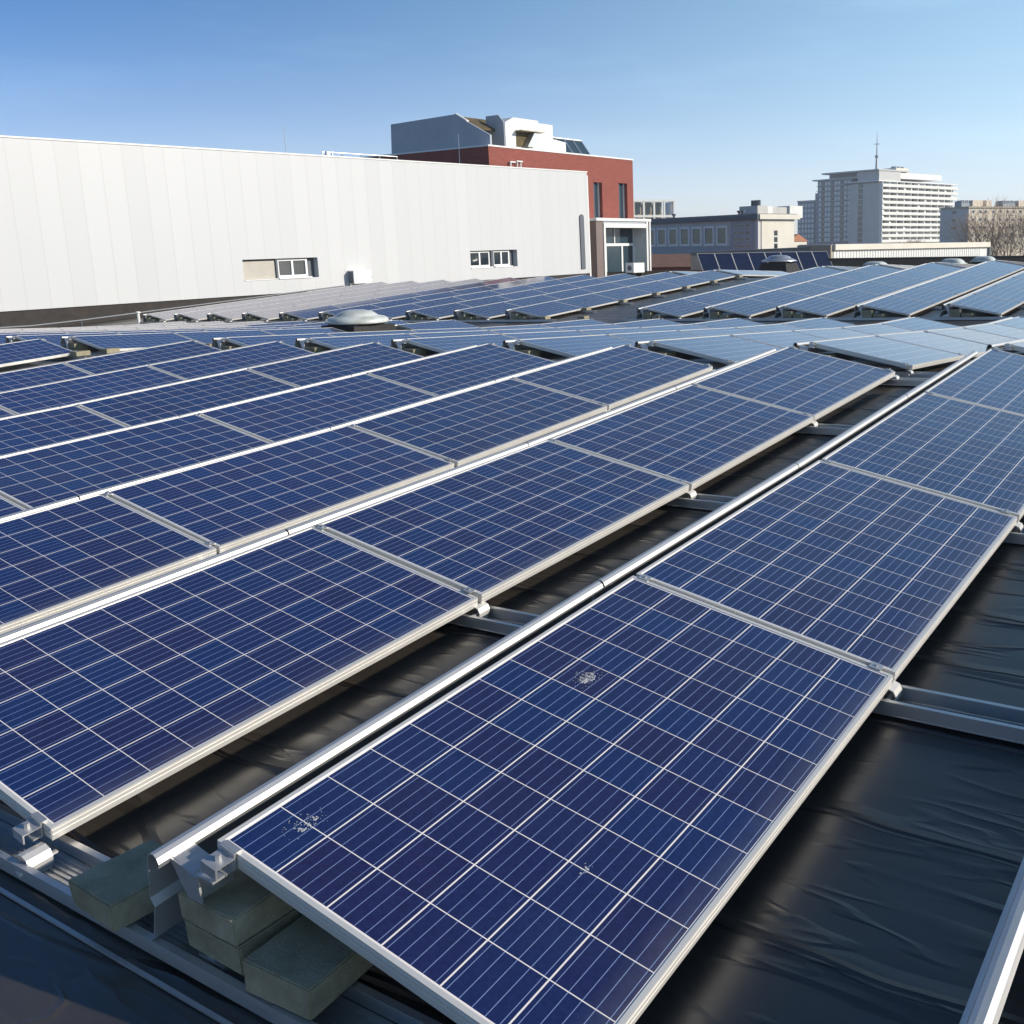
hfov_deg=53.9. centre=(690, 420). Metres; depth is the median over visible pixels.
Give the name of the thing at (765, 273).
solar panel
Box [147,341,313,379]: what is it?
solar panel
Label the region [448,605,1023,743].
ballast tray
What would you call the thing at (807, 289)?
solar panel
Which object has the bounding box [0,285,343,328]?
roof conduit
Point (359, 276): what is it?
electric cabinet
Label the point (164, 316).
solar panel
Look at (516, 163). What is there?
pipe bracket
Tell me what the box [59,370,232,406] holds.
wind deflector
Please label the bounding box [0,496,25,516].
solar panel
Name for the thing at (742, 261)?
upright panel
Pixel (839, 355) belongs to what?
wind deflector
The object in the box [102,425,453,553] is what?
solar panel
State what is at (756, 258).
upright panel
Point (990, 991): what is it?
wind deflector
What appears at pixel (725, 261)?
upright panel
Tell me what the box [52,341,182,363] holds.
wind deflector
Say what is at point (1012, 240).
bare tree
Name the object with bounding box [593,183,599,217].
window
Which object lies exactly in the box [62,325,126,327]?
solar panel
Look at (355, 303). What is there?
solar panel
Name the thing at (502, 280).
solar panel
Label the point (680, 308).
solar panel
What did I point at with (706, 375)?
wind deflector
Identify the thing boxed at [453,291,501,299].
solar panel
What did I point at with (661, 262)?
brick outbuilding
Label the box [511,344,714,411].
solar panel
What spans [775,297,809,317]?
wind deflector
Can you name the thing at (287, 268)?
window
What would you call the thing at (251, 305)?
solar panel
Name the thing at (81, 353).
ballast block
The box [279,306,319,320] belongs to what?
wind deflector
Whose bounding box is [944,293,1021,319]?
solar panel
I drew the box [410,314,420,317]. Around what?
ballast block
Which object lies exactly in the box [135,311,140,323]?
vent stub
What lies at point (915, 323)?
solar panel
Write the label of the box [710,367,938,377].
ballast tray
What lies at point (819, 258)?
upright panel
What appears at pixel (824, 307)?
solar panel
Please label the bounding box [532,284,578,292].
solar panel
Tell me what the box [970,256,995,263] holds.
roof dome
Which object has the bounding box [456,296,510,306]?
solar panel
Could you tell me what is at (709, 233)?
window
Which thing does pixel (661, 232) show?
window
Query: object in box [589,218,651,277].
entrance porch
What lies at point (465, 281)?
solar panel
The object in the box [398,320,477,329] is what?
solar panel
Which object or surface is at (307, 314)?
solar panel
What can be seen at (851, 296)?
solar panel
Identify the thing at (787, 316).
ballast block
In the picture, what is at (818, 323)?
solar panel
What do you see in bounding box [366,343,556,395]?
solar panel
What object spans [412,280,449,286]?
solar panel
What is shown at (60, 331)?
solar panel
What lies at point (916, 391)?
wind deflector
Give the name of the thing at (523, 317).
ballast block
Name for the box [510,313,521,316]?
ballast block
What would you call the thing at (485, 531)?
solar panel
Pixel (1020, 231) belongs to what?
bare tree
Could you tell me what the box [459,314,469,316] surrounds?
ballast block
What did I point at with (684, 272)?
solar panel
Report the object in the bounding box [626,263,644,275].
air unit
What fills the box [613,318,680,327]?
solar panel
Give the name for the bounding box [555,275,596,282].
solar panel
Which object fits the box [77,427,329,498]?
wind deflector
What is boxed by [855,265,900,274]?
solar panel
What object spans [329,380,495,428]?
wind deflector
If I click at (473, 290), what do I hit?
solar panel
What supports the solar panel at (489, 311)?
on the ballast tray at (537, 320)
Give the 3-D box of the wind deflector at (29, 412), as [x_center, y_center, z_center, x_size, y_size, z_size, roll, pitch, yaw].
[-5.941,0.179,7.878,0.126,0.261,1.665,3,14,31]
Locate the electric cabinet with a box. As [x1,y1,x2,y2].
[348,270,371,285]
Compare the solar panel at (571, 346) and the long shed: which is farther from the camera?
the long shed
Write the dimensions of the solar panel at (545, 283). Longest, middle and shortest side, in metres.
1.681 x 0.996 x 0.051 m
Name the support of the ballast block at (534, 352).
on the ballast block
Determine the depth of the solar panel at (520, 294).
29.43 m
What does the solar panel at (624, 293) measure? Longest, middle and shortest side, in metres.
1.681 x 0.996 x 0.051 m
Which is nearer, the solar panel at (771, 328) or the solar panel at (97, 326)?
the solar panel at (771, 328)
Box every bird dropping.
[284,811,323,838]
[573,670,599,683]
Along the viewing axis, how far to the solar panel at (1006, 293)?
20.51 m
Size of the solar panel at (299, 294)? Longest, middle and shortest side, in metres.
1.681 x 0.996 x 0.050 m
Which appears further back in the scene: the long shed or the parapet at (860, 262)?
the long shed
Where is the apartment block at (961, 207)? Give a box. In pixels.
[939,200,1023,255]
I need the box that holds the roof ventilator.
[758,255,799,272]
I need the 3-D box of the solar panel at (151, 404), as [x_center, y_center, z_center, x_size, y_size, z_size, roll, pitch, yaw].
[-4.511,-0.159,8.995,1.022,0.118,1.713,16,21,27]
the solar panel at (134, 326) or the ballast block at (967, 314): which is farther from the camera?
the solar panel at (134, 326)
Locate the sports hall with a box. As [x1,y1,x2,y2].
[0,135,591,328]
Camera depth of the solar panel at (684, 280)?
30.30 m
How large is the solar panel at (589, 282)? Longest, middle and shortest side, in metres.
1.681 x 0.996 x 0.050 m
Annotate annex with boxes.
[691,247,809,269]
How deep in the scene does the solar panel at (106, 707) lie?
3.38 m
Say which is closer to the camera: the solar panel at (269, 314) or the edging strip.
the edging strip
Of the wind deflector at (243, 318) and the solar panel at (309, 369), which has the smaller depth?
the solar panel at (309, 369)
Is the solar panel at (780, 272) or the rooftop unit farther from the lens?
the rooftop unit
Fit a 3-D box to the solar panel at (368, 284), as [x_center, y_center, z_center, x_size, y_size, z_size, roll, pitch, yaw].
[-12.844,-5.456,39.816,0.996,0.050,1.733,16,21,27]
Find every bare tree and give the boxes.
[935,210,1006,255]
[946,195,1023,255]
[973,199,1023,255]
[1001,224,1023,255]
[1011,202,1023,254]
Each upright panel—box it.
[697,253,719,270]
[714,253,736,269]
[731,253,753,269]
[748,252,767,270]
[764,252,780,258]
[780,252,802,270]
[796,251,816,269]
[812,251,832,266]
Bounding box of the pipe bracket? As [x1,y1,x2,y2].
[509,160,522,166]
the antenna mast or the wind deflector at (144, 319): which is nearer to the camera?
the wind deflector at (144, 319)
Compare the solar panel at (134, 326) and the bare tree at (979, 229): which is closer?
the solar panel at (134, 326)
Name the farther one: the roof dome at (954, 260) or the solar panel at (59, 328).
the roof dome at (954, 260)
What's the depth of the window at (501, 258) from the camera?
50.51 m
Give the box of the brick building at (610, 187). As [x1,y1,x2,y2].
[362,144,633,218]
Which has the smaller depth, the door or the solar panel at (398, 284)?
the solar panel at (398, 284)
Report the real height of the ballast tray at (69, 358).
0.050 m
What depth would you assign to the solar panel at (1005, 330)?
13.72 m
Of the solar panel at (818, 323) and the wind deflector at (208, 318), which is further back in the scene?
the wind deflector at (208, 318)
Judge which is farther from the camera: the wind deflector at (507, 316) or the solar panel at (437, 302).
the solar panel at (437, 302)
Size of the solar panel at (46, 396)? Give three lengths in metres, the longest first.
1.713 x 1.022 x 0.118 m
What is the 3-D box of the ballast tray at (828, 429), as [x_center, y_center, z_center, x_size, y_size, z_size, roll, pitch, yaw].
[-1.445,-0.076,8.160,15.307,0.050,0.138,3,11,31]
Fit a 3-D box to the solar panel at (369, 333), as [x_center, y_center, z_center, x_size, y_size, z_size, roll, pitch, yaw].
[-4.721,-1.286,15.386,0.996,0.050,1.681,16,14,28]
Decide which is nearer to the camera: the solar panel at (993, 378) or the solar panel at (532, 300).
the solar panel at (993, 378)
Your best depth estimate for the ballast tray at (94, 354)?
15.13 m
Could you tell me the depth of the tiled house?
300.15 m
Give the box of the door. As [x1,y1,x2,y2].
[606,228,634,271]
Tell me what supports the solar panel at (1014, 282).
on the ballast tray
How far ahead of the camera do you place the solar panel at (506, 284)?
34.02 m
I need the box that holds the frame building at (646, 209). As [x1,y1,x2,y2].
[633,199,675,218]
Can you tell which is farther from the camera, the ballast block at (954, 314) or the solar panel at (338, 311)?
the solar panel at (338, 311)
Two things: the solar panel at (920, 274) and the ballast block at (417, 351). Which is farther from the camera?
the solar panel at (920, 274)
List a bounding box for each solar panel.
[0,328,58,329]
[0,329,62,331]
[0,332,19,333]
[0,332,66,343]
[0,338,80,366]
[0,363,91,391]
[0,365,184,413]
[0,405,126,454]
[0,408,15,417]
[0,413,269,508]
[0,493,216,633]
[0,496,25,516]
[0,526,477,876]
[8,332,117,345]
[19,330,105,332]
[21,328,97,329]
[61,328,137,330]
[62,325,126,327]
[63,340,220,373]
[64,332,202,354]
[65,330,152,333]
[76,369,295,426]
[98,325,164,328]
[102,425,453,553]
[105,328,180,330]
[116,330,203,333]
[125,321,186,325]
[138,325,205,328]
[144,307,200,321]
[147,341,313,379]
[153,328,227,330]
[162,321,224,325]
[171,575,892,1023]
[173,330,272,343]
[176,307,233,321]
[181,325,248,328]
[194,302,243,309]
[197,373,434,442]
[203,321,265,326]
[204,328,279,330]
[208,306,265,321]
[216,333,334,349]
[227,301,275,309]
[227,325,296,328]
[238,296,283,303]
[244,306,302,320]
[246,321,308,326]
[247,342,422,386]
[258,300,309,308]
[261,328,345,334]
[271,295,316,302]
[278,326,320,328]
[279,291,319,297]
[281,305,340,320]
[294,299,344,308]
[294,322,327,326]
[299,333,419,349]
[303,294,347,302]
[309,290,352,297]
[316,286,354,292]
[316,440,688,617]
[320,304,380,318]
[325,330,416,336]
[332,299,383,307]
[336,294,383,301]
[341,289,385,296]
[347,285,386,291]
[350,282,387,287]
[350,378,606,467]
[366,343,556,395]
[370,298,421,307]
[370,304,425,319]
[373,293,422,301]
[375,288,420,295]
[379,284,419,291]
[380,281,417,286]
[386,320,407,324]
[395,334,515,352]
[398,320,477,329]
[407,330,498,337]
[408,303,469,319]
[410,328,484,332]
[411,287,456,294]
[411,292,460,300]
[411,297,465,306]
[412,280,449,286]
[413,283,453,290]
[446,278,483,285]
[448,282,489,289]
[449,286,494,294]
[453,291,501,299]
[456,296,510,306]
[456,302,521,319]
[479,324,550,329]
[481,277,518,284]
[486,281,527,288]
[488,327,565,333]
[490,285,534,293]
[497,289,545,299]
[501,330,591,338]
[505,295,558,306]
[507,334,634,357]
[508,301,581,320]
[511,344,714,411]
[518,276,556,283]
[525,280,567,287]
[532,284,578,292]
[539,319,608,327]
[543,288,594,298]
[550,384,813,498]
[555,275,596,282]
[555,324,625,330]
[556,294,618,307]
[566,278,610,286]
[577,327,652,334]
[578,282,625,291]
[592,287,651,299]
[597,273,638,281]
[606,330,700,341]
[610,277,655,285]
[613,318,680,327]
[627,281,682,292]
[636,460,1016,700]
[640,299,710,318]
[640,324,710,330]
[640,335,782,364]
[641,272,681,279]
[658,275,709,286]
[670,271,697,274]
[677,327,755,335]
[682,291,742,304]
[685,270,734,280]
[692,346,899,426]
[695,318,765,327]
[706,298,779,319]
[714,270,764,276]
[717,284,773,296]
[731,330,826,347]
[735,324,803,332]
[742,270,780,275]
[746,290,810,304]
[747,278,797,288]
[766,271,787,274]
[773,272,821,282]
[777,282,836,295]
[778,296,855,317]
[782,317,854,328]
[792,327,872,338]
[798,266,843,276]
[799,335,964,377]
[806,276,860,288]
[816,288,882,304]
[821,392,1023,532]
[825,266,855,270]
[831,270,882,281]
[841,323,913,334]
[845,281,905,295]
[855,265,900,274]
[858,295,935,317]
[869,274,926,287]
[875,331,987,356]
[878,264,910,269]
[882,317,960,330]
[892,286,957,304]
[893,268,946,280]
[914,263,962,273]
[916,279,977,295]
[924,327,1016,343]
[925,348,1023,414]
[935,262,969,268]
[939,272,995,287]
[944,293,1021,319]
[959,266,1011,279]
[963,323,1023,338]
[974,285,1023,303]
[977,261,1023,273]
[993,340,1023,351]
[994,277,1023,289]
[995,260,1023,265]
[995,316,1023,328]
[1013,272,1023,278]
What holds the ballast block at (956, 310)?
on the ballast block at (954, 314)
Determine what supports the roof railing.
on the sports hall
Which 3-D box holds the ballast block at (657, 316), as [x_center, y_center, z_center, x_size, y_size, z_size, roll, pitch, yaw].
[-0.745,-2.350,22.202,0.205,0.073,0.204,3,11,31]
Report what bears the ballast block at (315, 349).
on the ballast block
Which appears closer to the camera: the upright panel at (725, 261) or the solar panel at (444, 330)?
the solar panel at (444, 330)
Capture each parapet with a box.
[607,270,702,275]
[825,256,1023,266]
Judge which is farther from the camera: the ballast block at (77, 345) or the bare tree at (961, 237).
the bare tree at (961, 237)
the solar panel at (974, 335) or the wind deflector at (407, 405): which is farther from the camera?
the solar panel at (974, 335)
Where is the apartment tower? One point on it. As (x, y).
(899, 204)
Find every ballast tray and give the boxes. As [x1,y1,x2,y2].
[0,803,441,1023]
[53,356,92,359]
[86,352,110,355]
[141,319,555,322]
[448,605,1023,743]
[557,357,970,365]
[570,310,596,312]
[584,412,853,434]
[608,302,632,304]
[621,316,1023,320]
[644,295,665,296]
[664,493,1023,544]
[673,288,695,290]
[692,372,928,385]
[700,283,722,284]
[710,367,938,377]
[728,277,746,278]
[772,305,1023,310]
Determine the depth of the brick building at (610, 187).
55.70 m
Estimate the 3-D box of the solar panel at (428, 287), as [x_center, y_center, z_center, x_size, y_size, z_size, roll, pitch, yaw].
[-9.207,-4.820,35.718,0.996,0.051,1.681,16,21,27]
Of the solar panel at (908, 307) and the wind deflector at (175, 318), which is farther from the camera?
the wind deflector at (175, 318)
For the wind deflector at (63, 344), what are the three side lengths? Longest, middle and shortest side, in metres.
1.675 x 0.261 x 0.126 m
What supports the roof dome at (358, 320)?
on the flat roof
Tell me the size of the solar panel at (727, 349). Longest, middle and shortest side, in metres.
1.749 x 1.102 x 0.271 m
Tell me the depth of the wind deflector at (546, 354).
11.41 m
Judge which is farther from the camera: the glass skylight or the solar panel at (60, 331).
the glass skylight
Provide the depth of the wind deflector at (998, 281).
22.16 m
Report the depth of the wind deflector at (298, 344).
12.67 m
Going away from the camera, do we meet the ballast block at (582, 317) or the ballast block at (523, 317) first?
the ballast block at (582, 317)
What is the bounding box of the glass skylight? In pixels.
[553,137,590,154]
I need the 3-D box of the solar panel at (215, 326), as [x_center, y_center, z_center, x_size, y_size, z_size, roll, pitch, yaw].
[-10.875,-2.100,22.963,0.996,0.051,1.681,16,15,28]
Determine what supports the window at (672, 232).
in the office building at (683, 235)
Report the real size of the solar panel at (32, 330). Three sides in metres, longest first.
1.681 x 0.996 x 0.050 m
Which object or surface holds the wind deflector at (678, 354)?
on the ballast tray at (901, 374)
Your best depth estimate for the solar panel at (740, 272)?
33.23 m
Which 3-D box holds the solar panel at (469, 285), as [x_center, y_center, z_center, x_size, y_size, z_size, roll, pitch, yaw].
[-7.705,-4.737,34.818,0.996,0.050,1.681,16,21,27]
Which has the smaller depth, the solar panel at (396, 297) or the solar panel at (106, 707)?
the solar panel at (106, 707)
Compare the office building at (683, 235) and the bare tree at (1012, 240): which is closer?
the office building at (683, 235)
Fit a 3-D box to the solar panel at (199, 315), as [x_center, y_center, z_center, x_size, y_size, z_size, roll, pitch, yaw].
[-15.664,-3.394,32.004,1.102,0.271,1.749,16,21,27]
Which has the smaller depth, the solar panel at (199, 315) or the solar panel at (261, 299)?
the solar panel at (199, 315)
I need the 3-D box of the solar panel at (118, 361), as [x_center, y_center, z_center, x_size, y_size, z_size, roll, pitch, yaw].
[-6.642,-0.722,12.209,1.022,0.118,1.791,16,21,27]
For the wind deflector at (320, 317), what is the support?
on the ballast tray at (537, 320)
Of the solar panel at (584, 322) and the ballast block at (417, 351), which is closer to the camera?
the ballast block at (417, 351)
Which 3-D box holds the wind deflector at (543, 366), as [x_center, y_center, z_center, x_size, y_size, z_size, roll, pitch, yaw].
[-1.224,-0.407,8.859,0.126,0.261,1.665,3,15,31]
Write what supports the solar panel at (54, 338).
on the ballast tray at (94, 354)
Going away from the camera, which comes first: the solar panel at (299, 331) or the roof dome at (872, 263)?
the solar panel at (299, 331)
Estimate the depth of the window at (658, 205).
152.30 m
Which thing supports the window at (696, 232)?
in the office building at (683, 235)
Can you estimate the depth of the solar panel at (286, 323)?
24.63 m
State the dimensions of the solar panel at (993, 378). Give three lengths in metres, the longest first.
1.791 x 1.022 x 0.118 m
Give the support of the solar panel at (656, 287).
on the ballast block
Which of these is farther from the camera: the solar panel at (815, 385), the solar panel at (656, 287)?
the solar panel at (656, 287)
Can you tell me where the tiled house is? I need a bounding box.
[794,234,806,246]
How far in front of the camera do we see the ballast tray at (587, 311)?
25.22 m
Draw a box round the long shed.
[797,242,990,257]
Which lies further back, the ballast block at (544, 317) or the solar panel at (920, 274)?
the solar panel at (920, 274)
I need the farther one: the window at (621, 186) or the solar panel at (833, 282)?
the window at (621, 186)
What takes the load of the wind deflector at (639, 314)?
on the ballast tray at (854, 318)
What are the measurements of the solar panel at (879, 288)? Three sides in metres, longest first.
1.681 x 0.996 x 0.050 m
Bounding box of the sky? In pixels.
[0,0,1023,233]
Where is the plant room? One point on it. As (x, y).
(521, 133)
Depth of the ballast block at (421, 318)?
25.96 m
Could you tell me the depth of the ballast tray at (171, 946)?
2.24 m
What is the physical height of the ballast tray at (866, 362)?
0.050 m
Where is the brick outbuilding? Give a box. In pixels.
[651,254,690,270]
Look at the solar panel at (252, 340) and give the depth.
13.81 m
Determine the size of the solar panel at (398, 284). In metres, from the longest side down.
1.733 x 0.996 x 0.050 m
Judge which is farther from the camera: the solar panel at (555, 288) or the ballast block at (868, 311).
the solar panel at (555, 288)
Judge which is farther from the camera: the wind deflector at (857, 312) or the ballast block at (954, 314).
the wind deflector at (857, 312)
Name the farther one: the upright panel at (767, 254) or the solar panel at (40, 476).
the upright panel at (767, 254)
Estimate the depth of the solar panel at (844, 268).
31.12 m
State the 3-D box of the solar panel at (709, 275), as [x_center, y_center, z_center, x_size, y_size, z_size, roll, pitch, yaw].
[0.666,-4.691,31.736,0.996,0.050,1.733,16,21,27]
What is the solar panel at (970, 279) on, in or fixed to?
on the ballast tray
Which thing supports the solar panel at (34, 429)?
on the ballast tray at (965, 722)
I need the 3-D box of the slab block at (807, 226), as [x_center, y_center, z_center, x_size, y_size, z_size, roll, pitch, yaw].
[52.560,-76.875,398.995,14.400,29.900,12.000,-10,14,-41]
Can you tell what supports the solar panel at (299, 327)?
on the ballast tray
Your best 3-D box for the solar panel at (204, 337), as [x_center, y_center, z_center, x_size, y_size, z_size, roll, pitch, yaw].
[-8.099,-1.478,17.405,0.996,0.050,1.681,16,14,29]
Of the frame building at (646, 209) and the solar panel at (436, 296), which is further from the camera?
the frame building at (646, 209)
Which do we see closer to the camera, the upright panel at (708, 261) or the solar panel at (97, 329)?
the solar panel at (97, 329)
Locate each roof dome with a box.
[321,309,395,331]
[861,261,886,266]
[941,258,966,263]
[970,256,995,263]
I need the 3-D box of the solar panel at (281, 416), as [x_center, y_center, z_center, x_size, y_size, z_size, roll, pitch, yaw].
[-3.008,-0.074,8.096,1.022,0.118,1.713,16,21,27]
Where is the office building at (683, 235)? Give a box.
[651,213,799,253]
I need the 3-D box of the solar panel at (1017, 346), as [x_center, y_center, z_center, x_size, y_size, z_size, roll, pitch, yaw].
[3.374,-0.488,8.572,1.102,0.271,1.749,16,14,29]
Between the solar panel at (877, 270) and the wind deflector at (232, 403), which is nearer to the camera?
the wind deflector at (232, 403)
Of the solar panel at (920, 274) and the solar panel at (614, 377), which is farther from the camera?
the solar panel at (920, 274)
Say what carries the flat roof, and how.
on the building body
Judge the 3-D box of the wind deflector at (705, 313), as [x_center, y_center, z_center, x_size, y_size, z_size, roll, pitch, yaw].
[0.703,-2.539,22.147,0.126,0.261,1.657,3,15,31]
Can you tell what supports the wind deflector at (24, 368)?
on the ballast tray at (707, 502)
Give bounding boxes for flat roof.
[0,271,1023,1023]
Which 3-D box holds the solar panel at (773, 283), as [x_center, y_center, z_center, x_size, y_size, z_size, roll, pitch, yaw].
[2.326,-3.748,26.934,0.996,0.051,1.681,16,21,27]
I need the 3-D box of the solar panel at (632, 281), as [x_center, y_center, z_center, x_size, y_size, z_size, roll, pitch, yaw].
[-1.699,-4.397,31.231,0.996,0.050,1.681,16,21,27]
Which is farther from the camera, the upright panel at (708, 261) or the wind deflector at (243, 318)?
the upright panel at (708, 261)
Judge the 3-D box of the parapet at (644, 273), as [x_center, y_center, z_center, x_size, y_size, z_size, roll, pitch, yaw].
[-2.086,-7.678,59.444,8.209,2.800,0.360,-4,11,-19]
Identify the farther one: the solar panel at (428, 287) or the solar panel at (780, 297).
the solar panel at (428, 287)
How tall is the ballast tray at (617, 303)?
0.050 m
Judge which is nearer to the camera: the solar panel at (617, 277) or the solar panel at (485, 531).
the solar panel at (485, 531)
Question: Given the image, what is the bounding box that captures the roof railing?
[322,151,397,159]
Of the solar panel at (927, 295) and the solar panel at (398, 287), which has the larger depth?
the solar panel at (398, 287)
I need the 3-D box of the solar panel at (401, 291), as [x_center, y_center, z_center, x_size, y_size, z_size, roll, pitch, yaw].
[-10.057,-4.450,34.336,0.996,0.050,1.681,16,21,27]
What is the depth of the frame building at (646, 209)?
151.80 m
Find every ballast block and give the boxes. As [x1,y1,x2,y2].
[67,343,86,347]
[68,347,87,350]
[68,839,162,932]
[69,350,90,355]
[99,348,119,353]
[178,869,293,946]
[184,908,302,975]
[220,345,242,349]
[243,915,373,1019]
[304,346,327,352]
[401,348,425,354]
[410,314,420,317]
[416,317,426,319]
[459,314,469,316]
[465,317,475,319]
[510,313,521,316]
[517,349,539,355]
[518,316,528,319]
[539,316,550,318]
[577,316,588,318]
[643,312,654,315]
[652,315,663,318]
[656,351,675,356]
[710,311,721,314]
[719,315,731,318]
[783,311,795,314]
[783,314,793,317]
[793,314,805,317]
[818,353,836,357]
[862,310,874,313]
[862,314,872,317]
[873,313,885,317]
[949,313,961,316]
[950,309,962,312]
[961,313,974,316]
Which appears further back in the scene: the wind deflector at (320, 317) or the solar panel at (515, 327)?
the wind deflector at (320, 317)
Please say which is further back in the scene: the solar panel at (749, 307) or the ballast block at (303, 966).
the solar panel at (749, 307)
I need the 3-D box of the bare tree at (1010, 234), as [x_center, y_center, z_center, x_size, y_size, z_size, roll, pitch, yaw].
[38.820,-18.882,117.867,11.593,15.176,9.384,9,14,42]
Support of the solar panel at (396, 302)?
on the ballast tray at (587, 311)
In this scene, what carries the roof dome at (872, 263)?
on the flat roof
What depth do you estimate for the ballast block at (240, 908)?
2.15 m
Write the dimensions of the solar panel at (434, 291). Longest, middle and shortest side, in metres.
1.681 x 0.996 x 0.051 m
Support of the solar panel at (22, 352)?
on the ballast block
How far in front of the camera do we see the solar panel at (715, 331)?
14.22 m
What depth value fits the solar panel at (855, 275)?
27.43 m
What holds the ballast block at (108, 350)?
on the ballast tray at (94, 354)
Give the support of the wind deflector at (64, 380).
on the ballast tray at (707, 502)
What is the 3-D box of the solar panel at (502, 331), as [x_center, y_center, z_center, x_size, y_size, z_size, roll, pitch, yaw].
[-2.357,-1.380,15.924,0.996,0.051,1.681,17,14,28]
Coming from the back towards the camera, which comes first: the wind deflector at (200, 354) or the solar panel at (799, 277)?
the solar panel at (799, 277)
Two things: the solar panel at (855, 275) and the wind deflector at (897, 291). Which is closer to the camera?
the wind deflector at (897, 291)
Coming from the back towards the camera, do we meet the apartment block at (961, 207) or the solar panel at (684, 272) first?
the apartment block at (961, 207)
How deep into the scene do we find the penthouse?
52.76 m
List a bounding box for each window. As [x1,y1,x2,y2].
[277,259,312,278]
[470,251,493,268]
[493,250,512,266]
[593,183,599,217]
[619,184,624,217]
[634,202,640,214]
[645,202,651,214]
[651,228,655,246]
[655,202,661,214]
[657,228,666,246]
[668,228,677,246]
[679,227,689,245]
[691,227,701,245]
[704,226,714,245]
[716,226,727,245]
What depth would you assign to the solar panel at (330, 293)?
36.25 m
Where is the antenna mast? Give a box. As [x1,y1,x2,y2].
[874,144,878,168]
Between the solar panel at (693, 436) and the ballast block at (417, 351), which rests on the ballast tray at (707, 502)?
the solar panel at (693, 436)
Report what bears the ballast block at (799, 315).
on the ballast tray at (854, 318)
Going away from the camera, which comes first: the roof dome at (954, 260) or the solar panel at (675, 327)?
the solar panel at (675, 327)
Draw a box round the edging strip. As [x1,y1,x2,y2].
[0,887,232,1023]
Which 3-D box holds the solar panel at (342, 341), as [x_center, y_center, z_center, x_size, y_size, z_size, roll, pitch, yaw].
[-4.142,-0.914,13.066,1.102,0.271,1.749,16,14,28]
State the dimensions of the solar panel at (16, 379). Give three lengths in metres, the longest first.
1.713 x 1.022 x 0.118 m
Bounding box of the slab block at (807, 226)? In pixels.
[797,193,817,244]
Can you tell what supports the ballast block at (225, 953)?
on the ballast tray at (171, 946)
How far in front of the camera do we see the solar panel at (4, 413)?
9.12 m
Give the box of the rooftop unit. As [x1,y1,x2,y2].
[739,200,802,217]
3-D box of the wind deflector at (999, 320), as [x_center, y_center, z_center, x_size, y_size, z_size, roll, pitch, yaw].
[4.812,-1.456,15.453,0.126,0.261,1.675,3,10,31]
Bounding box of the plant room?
[486,115,565,151]
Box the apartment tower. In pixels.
[812,166,957,243]
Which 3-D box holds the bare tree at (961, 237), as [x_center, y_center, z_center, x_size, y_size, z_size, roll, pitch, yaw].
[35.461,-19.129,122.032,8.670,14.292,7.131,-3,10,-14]
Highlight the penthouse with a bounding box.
[391,113,494,153]
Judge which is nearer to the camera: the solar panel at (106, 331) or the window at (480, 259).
the solar panel at (106, 331)
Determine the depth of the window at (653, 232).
92.00 m
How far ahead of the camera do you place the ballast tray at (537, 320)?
25.65 m
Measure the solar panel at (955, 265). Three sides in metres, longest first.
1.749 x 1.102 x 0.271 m
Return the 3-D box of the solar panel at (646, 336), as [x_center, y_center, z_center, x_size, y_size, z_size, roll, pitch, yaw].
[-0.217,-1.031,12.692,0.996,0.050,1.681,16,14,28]
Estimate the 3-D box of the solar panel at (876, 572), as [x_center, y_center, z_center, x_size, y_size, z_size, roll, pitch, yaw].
[0.640,0.553,4.013,1.022,0.118,1.713,16,21,27]
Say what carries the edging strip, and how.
on the flat roof
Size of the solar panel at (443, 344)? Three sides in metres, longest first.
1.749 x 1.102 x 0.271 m
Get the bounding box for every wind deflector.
[0,364,50,372]
[0,367,133,392]
[0,406,59,418]
[0,416,178,456]
[0,496,78,520]
[0,530,287,643]
[5,336,20,342]
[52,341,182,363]
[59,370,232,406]
[60,336,98,350]
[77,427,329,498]
[135,342,265,366]
[143,308,185,321]
[147,581,602,939]
[174,307,220,321]
[178,375,350,416]
[207,309,235,321]
[212,337,236,348]
[232,343,362,370]
[242,306,286,320]
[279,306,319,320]
[284,442,527,534]
[295,338,332,349]
[318,305,360,320]
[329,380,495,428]
[350,345,476,375]
[390,336,445,355]
[395,320,442,329]
[405,303,449,319]
[453,302,497,319]
[494,346,611,381]
[502,335,585,358]
[505,302,544,319]
[526,386,675,445]
[593,463,798,600]
[634,335,718,359]
[636,299,675,318]
[674,348,775,389]
[702,298,740,318]
[756,276,774,277]
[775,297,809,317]
[789,395,907,477]
[793,336,860,360]
[853,296,885,317]
[854,331,913,359]
[885,287,910,295]
[900,351,977,406]
[940,294,967,316]
[959,857,1023,1023]
[968,285,988,294]
[985,317,1012,323]
[985,338,1023,354]
[989,278,1007,285]
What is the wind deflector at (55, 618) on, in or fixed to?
on the ballast tray at (171, 946)
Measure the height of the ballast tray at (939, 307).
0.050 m
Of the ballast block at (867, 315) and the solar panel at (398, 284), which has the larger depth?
the solar panel at (398, 284)
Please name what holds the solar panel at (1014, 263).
on the flat roof
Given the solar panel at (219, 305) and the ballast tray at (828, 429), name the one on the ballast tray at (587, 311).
the solar panel at (219, 305)
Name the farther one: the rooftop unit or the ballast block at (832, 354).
the rooftop unit
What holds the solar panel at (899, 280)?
on the ballast tray
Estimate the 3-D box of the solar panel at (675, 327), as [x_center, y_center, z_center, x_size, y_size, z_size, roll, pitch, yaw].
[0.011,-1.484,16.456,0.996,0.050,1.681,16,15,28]
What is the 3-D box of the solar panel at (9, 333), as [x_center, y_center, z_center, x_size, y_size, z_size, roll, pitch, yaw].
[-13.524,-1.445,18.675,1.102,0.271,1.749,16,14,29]

